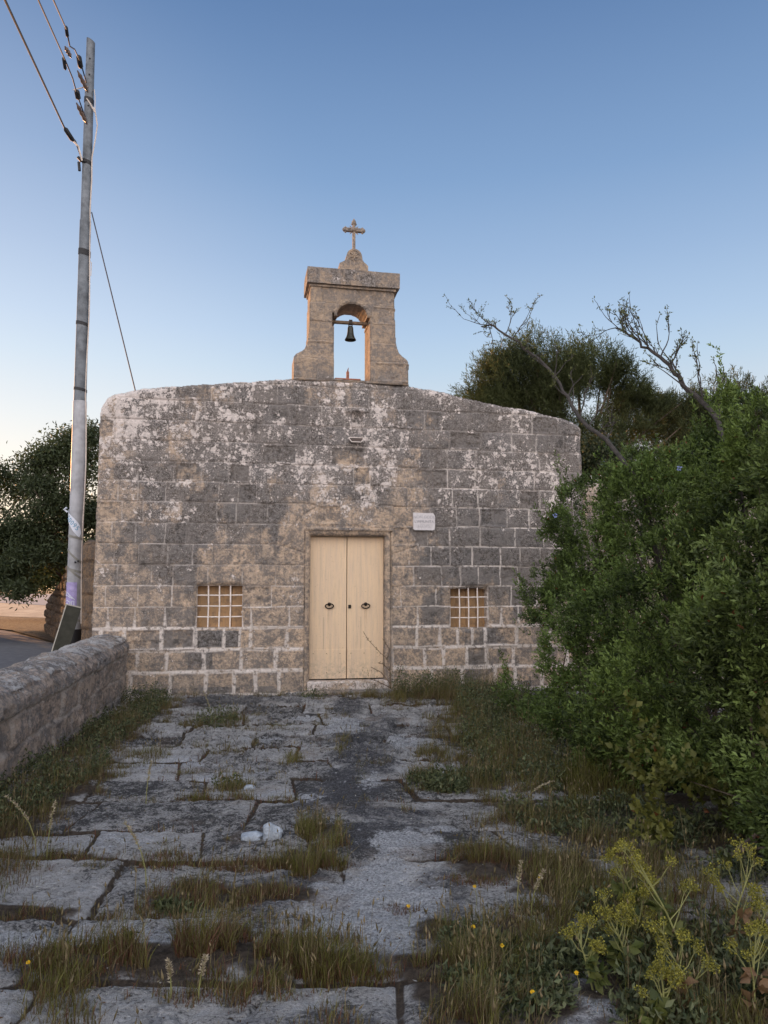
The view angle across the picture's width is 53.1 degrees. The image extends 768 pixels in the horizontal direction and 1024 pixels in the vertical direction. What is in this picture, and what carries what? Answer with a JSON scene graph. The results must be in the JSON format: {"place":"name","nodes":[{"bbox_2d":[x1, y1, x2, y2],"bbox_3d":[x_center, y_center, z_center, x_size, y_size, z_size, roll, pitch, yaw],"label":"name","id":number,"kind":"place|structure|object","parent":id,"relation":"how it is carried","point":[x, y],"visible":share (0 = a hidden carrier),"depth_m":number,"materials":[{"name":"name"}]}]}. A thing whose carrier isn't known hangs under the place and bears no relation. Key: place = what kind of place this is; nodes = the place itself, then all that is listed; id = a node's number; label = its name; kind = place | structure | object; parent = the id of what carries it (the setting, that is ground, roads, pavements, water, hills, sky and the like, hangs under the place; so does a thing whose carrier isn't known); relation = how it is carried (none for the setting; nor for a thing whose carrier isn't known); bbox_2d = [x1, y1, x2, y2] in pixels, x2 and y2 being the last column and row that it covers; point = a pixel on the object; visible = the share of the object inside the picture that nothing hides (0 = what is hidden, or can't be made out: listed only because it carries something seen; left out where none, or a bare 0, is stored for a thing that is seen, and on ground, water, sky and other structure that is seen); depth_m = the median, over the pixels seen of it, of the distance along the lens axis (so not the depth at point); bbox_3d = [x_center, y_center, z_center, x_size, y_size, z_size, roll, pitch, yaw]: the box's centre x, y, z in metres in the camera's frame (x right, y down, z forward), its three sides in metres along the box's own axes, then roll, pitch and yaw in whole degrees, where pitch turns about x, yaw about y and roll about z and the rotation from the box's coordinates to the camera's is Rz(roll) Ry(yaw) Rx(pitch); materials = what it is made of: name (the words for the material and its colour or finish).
{"place":"outdoors","nodes":[
{"label":"outdoors","id":0,"kind":"place"},
{"bbox_2d":[0,603,45,617],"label":"lane","id":1,"kind":"structure","parent":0,"point":[35,611],"depth_m":57.16,"materials":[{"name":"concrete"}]},
{"bbox_2d":[0,594,50,604],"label":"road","id":2,"kind":"structure","parent":0,"point":[41,601],"depth_m":111.58,"materials":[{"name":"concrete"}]},
{"bbox_2d":[0,630,52,668],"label":"road","id":3,"kind":"structure","parent":0,"point":[15,648],"depth_m":20.54,"materials":[{"name":"grey asphalt"}]},
{"bbox_2d":[0,616,54,641],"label":"verge","id":4,"kind":"structure","parent":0,"point":[31,626],"depth_m":33.13,"materials":[{"name":"brown soil"}]},
{"bbox_2d":[51,604,81,651],"bbox_3d":[-5.394,2.183,12.882,0.568,1.284,0.041,4,-7,-33],"label":"board","id":5,"kind":"object","parent":4,"relation":"on","point":[67,626],"visible":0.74,"depth_m":12.93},
{"bbox_2d":[64,37,97,643],"bbox_3d":[-5.788,-3.174,14.118,0.340,12.275,0.941,-3,-7,30],"label":"utility pole","id":6,"kind":"object","parent":4,"relation":"on","point":[77,489],"visible":0.91,"depth_m":14.30,"materials":[{"name":"paint"}]},
{"bbox_2d":[4,0,82,160],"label":"overhead wire","id":7,"kind":"object","parent":6,"relation":"attached to","point":[69,134],"visible":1,"depth_m":12.29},
{"bbox_2d":[38,0,85,116],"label":"overhead wire","id":8,"kind":"object","parent":6,"relation":"attached to","point":[76,91],"visible":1,"depth_m":13.38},
{"bbox_2d":[53,0,86,82],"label":"overhead wire","id":9,"kind":"object","parent":6,"relation":"attached to","point":[79,61],"visible":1,"depth_m":13.64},
{"bbox_2d":[66,582,76,606],"bbox_3d":[-5.643,1.584,13.804,0.230,0.640,0.069,-2,-6,15],"label":"poster","id":10,"kind":"object","parent":6,"relation":"attached to","point":[71,593],"visible":0.58,"depth_m":13.80,"materials":[{"name":"purple paper"}]},
{"bbox_2d":[63,507,80,536],"bbox_3d":[-5.694,0.182,13.977,0.358,0.562,0.112,-2,-6,17],"label":"plastic sign strip","id":11,"kind":"object","parent":6,"relation":"attached to","point":[74,525],"visible":1,"depth_m":13.92,"materials":[{"name":"white plastic"}]},
{"bbox_2d":[91,212,135,389],"bbox_3d":[-4.700,-3.624,13.719,2.248,4.342,0.130,-5,-8,41],"label":"roof wire","id":12,"kind":"object","parent":6,"relation":"attached to","point":[113,302],"visible":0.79,"depth_m":13.90,"materials":[{"name":"grey metal"}]},
{"bbox_2d":[0,695,701,1023],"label":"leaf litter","id":13,"kind":"object","parent":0,"point":[282,877],"visible":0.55,"depth_m":4.10,"materials":[{"name":"brown plant"}]},
{"bbox_2d":[0,591,709,684],"bbox_3d":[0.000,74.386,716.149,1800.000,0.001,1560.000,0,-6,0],"label":"ground","id":14,"kind":"structure","parent":0,"point":[16,632],"depth_m":27.91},
{"bbox_2d":[0,460,52,594],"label":"broadleaf tree","id":15,"kind":"object","parent":14,"relation":"on","point":[7,477],"visible":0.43,"depth_m":22.90,"materials":[{"name":"green plant"}]},
{"bbox_2d":[0,533,90,601],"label":"broadleaf tree","id":16,"kind":"object","parent":14,"relation":"on","point":[51,582],"visible":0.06,"depth_m":35.92,"materials":[{"name":"green plant"}]},
{"bbox_2d":[0,415,99,610],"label":"broadleaf tree","id":17,"kind":"object","parent":14,"relation":"on","point":[47,516],"visible":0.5,"depth_m":21.72,"materials":[{"name":"green plant"}]},
{"bbox_2d":[0,634,128,784],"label":"wall","id":18,"kind":"structure","parent":14,"relation":"on","point":[52,697],"depth_m":7.41,"materials":[{"name":"stone"}]},
{"bbox_2d":[44,540,94,636],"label":"rubble wall","id":19,"kind":"structure","parent":14,"relation":"on","point":[55,607],"depth_m":24.68,"materials":[{"name":"stone"}]},
{"bbox_2d":[81,542,94,639],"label":"dressed wall","id":20,"kind":"structure","parent":14,"relation":"on","point":[88,579],"depth_m":15.62,"materials":[{"name":"stone"}]},
{"bbox_2d":[91,219,585,698],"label":"chapel","id":21,"kind":"structure","parent":14,"relation":"on","point":[256,535],"depth_m":11.55,"materials":[{"name":"stone"}]},
{"bbox_2d":[197,585,241,628],"bbox_3d":[-2.412,1.386,11.289,0.800,0.755,0.308,1,-6,-10],"label":"window","id":22,"kind":"structure","parent":21,"relation":"in","point":[218,606],"depth_m":11.28,"materials":[{"name":"brown wood"}]},
{"bbox_2d":[309,536,346,678],"bbox_3d":[-0.837,1.424,11.508,0.554,2.115,0.085,1,-6,-10],"label":"door leaf","id":23,"kind":"structure","parent":21,"relation":"in","point":[328,555],"depth_m":11.51,"materials":[{"name":"beige paint"}]},
{"bbox_2d":[345,320,355,341],"bbox_3d":[-0.527,-2.842,12.063,0.179,0.345,0.179,1,-6,-10],"label":"church bell","id":24,"kind":"object","parent":21,"relation":"hanging from","point":[350,337],"visible":1,"depth_m":12.03,"materials":[{"name":"brown metal"}]},
{"bbox_2d":[349,437,362,442],"bbox_3d":[-0.426,-1.090,11.668,0.226,0.082,0.101,1,-6,-10],"label":"wall light","id":25,"kind":"object","parent":21,"relation":"attached to","point":[356,439],"visible":1,"depth_m":11.65,"materials":[{"name":"white paint"}]},
{"bbox_2d":[346,537,382,677],"bbox_3d":[-0.281,1.434,11.611,0.555,2.115,0.085,1,-6,-10],"label":"door leaf","id":26,"kind":"structure","parent":21,"relation":"in","point":[364,554],"depth_m":11.61,"materials":[{"name":"beige paint"}]},
{"bbox_2d":[413,512,434,530],"bbox_3d":[0.613,0.146,11.768,0.345,0.270,0.044,1,-6,-10],"label":"stone plaque","id":27,"kind":"object","parent":21,"relation":"attached to","point":[423,521],"visible":1,"depth_m":11.75,"materials":[{"name":"white stone"}]},
{"bbox_2d":[450,588,486,627],"bbox_3d":[1.280,1.490,11.966,0.750,0.755,0.308,1,-6,-10],"label":"window","id":28,"kind":"structure","parent":21,"relation":"in","point":[467,605],"depth_m":11.96,"materials":[{"name":"brown wood"}]},
{"bbox_2d":[364,633,401,687],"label":"woody weed","id":29,"kind":"object","parent":14,"relation":"on","point":[384,665],"visible":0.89,"depth_m":11.26,"materials":[{"name":"plant"}]},
{"bbox_2d":[0,644,767,1023],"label":"grass","id":30,"kind":"structure","parent":14,"relation":"on","point":[334,967],"depth_m":3.66,"materials":[{"name":"green plant"}]},
{"bbox_2d":[0,665,767,1023],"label":"weeds","id":31,"kind":"object","parent":14,"relation":"on","point":[562,953],"visible":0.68,"depth_m":4.51,"materials":[{"name":"green plant"}]},
{"bbox_2d":[442,293,672,672],"bbox_3d":[2.028,-0.226,8.904,1.190,5.261,2.672,6,-8,-44],"label":"bare tree","id":32,"kind":"object","parent":14,"relation":"on","point":[585,423],"visible":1,"depth_m":8.68,"materials":[{"name":"grey plant"}]},
{"bbox_2d":[448,319,715,482],"bbox_3d":[5.779,-0.872,22.395,8.188,9.379,4.081,0,-6,0],"label":"pine tree","id":33,"kind":"object","parent":14,"relation":"on","point":[526,383],"visible":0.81,"depth_m":22.03,"materials":[{"name":"green plant"}]},
{"bbox_2d":[491,432,743,722],"bbox_3d":[2.915,0.782,9.703,3.523,3.641,2.575,5,-8,-41],"label":"shrub","id":34,"kind":"object","parent":14,"relation":"on","point":[568,554],"visible":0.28,"depth_m":9.23,"materials":[{"name":"green plant"}]},
{"bbox_2d":[511,379,767,756],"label":"shrub","id":35,"kind":"object","parent":14,"relation":"on","point":[617,538],"visible":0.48,"depth_m":7.42,"materials":[{"name":"green plant"}]},
{"bbox_2d":[556,342,767,796],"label":"shrub","id":36,"kind":"object","parent":14,"relation":"on","point":[706,505],"visible":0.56,"depth_m":5.87,"materials":[{"name":"green plant"}]},
{"bbox_2d":[576,292,758,608],"bbox_3d":[2.652,-0.003,7.327,1.662,4.497,1.208,-3,-6,23],"label":"bare tree","id":37,"kind":"object","parent":14,"relation":"on","point":[680,380],"visible":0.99,"depth_m":7.36,"materials":[{"name":"grey plant"}]},
{"bbox_2d":[580,420,757,482],"bbox_3d":[6.504,0.539,17.919,6.543,5.673,3.825,0,-6,0],"label":"broadleaf tree","id":38,"kind":"object","parent":14,"relation":"on","point":[588,447],"visible":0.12,"depth_m":18.00,"materials":[{"name":"green plant"}]},
{"bbox_2d":[581,483,766,678],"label":"garden wall","id":39,"kind":"structure","parent":14,"relation":"on","point":[588,514],"depth_m":12.87,"materials":[{"name":"stone"}]},
{"bbox_2d":[596,690,767,871],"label":"bramble","id":40,"kind":"object","parent":14,"relation":"on","point":[658,772],"visible":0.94,"depth_m":4.58,"materials":[{"name":"green plant"}]},
{"bbox_2d":[608,364,767,464],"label":"shrub","id":41,"kind":"object","parent":14,"relation":"on","point":[743,389],"visible":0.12,"depth_m":24.22,"materials":[{"name":"green plant"}]},
{"bbox_2d":[633,410,767,864],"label":"shrub","id":42,"kind":"object","parent":14,"relation":"on","point":[736,736],"visible":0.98,"depth_m":4.59,"materials":[{"name":"green plant"}]},
{"bbox_2d":[0,685,767,1023],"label":"paving","id":43,"kind":"structure","parent":0,"point":[390,827],"depth_m":4.41,"materials":[{"name":"stone"}]},
{"bbox_2d":[4,794,36,855],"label":"seed stalk","id":44,"kind":"object","parent":43,"relation":"on","point":[17,806],"visible":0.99,"depth_m":4.40,"materials":[{"name":"beige plant"}]},
{"bbox_2d":[46,800,56,859],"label":"seed stalk","id":45,"kind":"object","parent":43,"relation":"on","point":[51,820],"visible":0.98,"depth_m":4.34,"materials":[{"name":"beige plant"}]},
{"bbox_2d":[122,819,146,887],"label":"seed stalk","id":46,"kind":"object","parent":43,"relation":"on","point":[133,834],"visible":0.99,"depth_m":3.96,"materials":[{"name":"beige plant"}]},
{"bbox_2d":[146,760,152,800],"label":"seed stalk","id":47,"kind":"object","parent":43,"relation":"on","point":[151,761],"visible":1,"depth_m":5.44,"materials":[{"name":"beige plant"}]},
{"bbox_2d":[165,957,173,995],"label":"seed stalk","id":48,"kind":"object","parent":43,"relation":"on","point":[169,969],"visible":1,"depth_m":2.82,"materials":[{"name":"beige plant"}]},
{"bbox_2d":[197,954,209,999],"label":"seed stalk","id":49,"kind":"object","parent":43,"relation":"on","point":[203,964],"visible":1,"depth_m":2.82,"materials":[{"name":"beige plant"}]},
{"bbox_2d":[244,784,254,789],"bbox_3d":[-1.018,2.087,5.816,0.086,0.043,0.071,0,-6,0],"label":"stone","id":50,"kind":"object","parent":43,"relation":"on","point":[248,786],"visible":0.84,"depth_m":5.79,"materials":[{"name":"stone"}]},
{"bbox_2d":[241,831,262,841],"bbox_3d":[-0.797,1.953,4.631,0.133,0.048,0.094,0,-6,0],"label":"stone","id":51,"kind":"object","parent":43,"relation":"on","point":[251,836],"visible":0.97,"depth_m":4.61,"materials":[{"name":"stone"}]},
{"bbox_2d":[263,822,282,840],"bbox_3d":[-0.670,1.926,4.632,0.121,0.118,0.085,0,-6,0],"label":"stone","id":52,"kind":"object","parent":43,"relation":"on","point":[273,833],"visible":0.84,"depth_m":4.60,"materials":[{"name":"stone"}]},
{"bbox_2d":[516,860,523,907],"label":"seed stalk","id":53,"kind":"object","parent":43,"relation":"on","point":[519,878],"visible":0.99,"depth_m":3.59,"materials":[{"name":"beige plant"}]},
{"bbox_2d":[531,868,545,915],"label":"seed stalk","id":54,"kind":"object","parent":43,"relation":"on","point":[536,885],"visible":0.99,"depth_m":3.56,"materials":[{"name":"beige plant"}]},
{"bbox_2d":[527,781,552,798],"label":"seed stalk","id":55,"kind":"object","parent":43,"relation":"on","point":[538,787],"visible":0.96,"depth_m":5.43,"materials":[{"name":"beige plant"}]},
{"bbox_2d":[559,912,612,994],"bbox_3d":[0.756,1.658,2.869,0.196,0.275,0.155,0,-6,0],"label":"umbel plant","id":56,"kind":"object","parent":43,"relation":"on","point":[590,962],"visible":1,"depth_m":2.86,"materials":[{"name":"green plant"}]},
{"bbox_2d":[592,887,643,974],"bbox_3d":[0.915,1.641,2.964,0.197,0.354,0.157,3,-7,-27],"label":"umbel plant","id":57,"kind":"object","parent":43,"relation":"on","point":[612,948],"visible":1,"depth_m":2.97,"materials":[{"name":"green plant"}]},
{"bbox_2d":[599,839,658,920],"bbox_3d":[1.088,1.653,3.394,0.264,0.406,0.162,0,-6,0],"label":"umbel plant","id":58,"kind":"object","parent":43,"relation":"on","point":[616,889],"visible":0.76,"depth_m":3.39,"materials":[{"name":"green plant"}]},
{"bbox_2d":[613,872,659,944],"bbox_3d":[1.044,1.671,3.195,0.204,0.341,0.144,0,-6,0],"label":"umbel plant","id":59,"kind":"object","parent":43,"relation":"on","point":[642,892],"visible":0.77,"depth_m":3.19,"materials":[{"name":"green plant"}]},
{"bbox_2d":[613,837,699,960],"bbox_3d":[1.086,1.558,3.053,0.340,0.528,0.188,-1,-6,10],"label":"umbel plant","id":60,"kind":"object","parent":43,"relation":"on","point":[658,904],"visible":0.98,"depth_m":3.06,"materials":[{"name":"green plant"}]},
{"bbox_2d":[634,949,691,1023],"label":"umbel plant","id":61,"kind":"object","parent":43,"relation":"on","point":[654,996],"visible":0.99,"depth_m":2.59,"materials":[{"name":"green plant"}]},
{"bbox_2d":[642,915,719,1015],"bbox_3d":[1.045,1.620,2.693,0.233,0.358,0.157,0,-6,0],"label":"umbel plant","id":62,"kind":"object","parent":43,"relation":"on","point":[689,979],"visible":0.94,"depth_m":2.72,"materials":[{"name":"green plant"}]},
{"bbox_2d":[702,837,764,951],"bbox_3d":[1.451,1.587,3.170,0.236,0.507,0.186,0,-6,0],"label":"umbel plant","id":63,"kind":"object","parent":43,"relation":"on","point":[746,914],"visible":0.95,"depth_m":3.16,"materials":[{"name":"green plant"}]},
{"bbox_2d":[722,898,767,1018],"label":"umbel plant","id":64,"kind":"object","parent":43,"relation":"on","point":[748,975],"visible":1,"depth_m":2.71,"materials":[{"name":"green plant"}]},
{"bbox_2d":[745,884,767,923],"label":"umbel plant","id":65,"kind":"object","parent":43,"relation":"on","point":[753,895],"visible":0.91,"depth_m":2.90,"materials":[{"name":"green plant"}]},
{"bbox_2d":[0,0,767,590],"label":"sky","id":66,"kind":"structure","parent":0,"point":[570,153],"materials":[{"name":"blue"}]}
]}

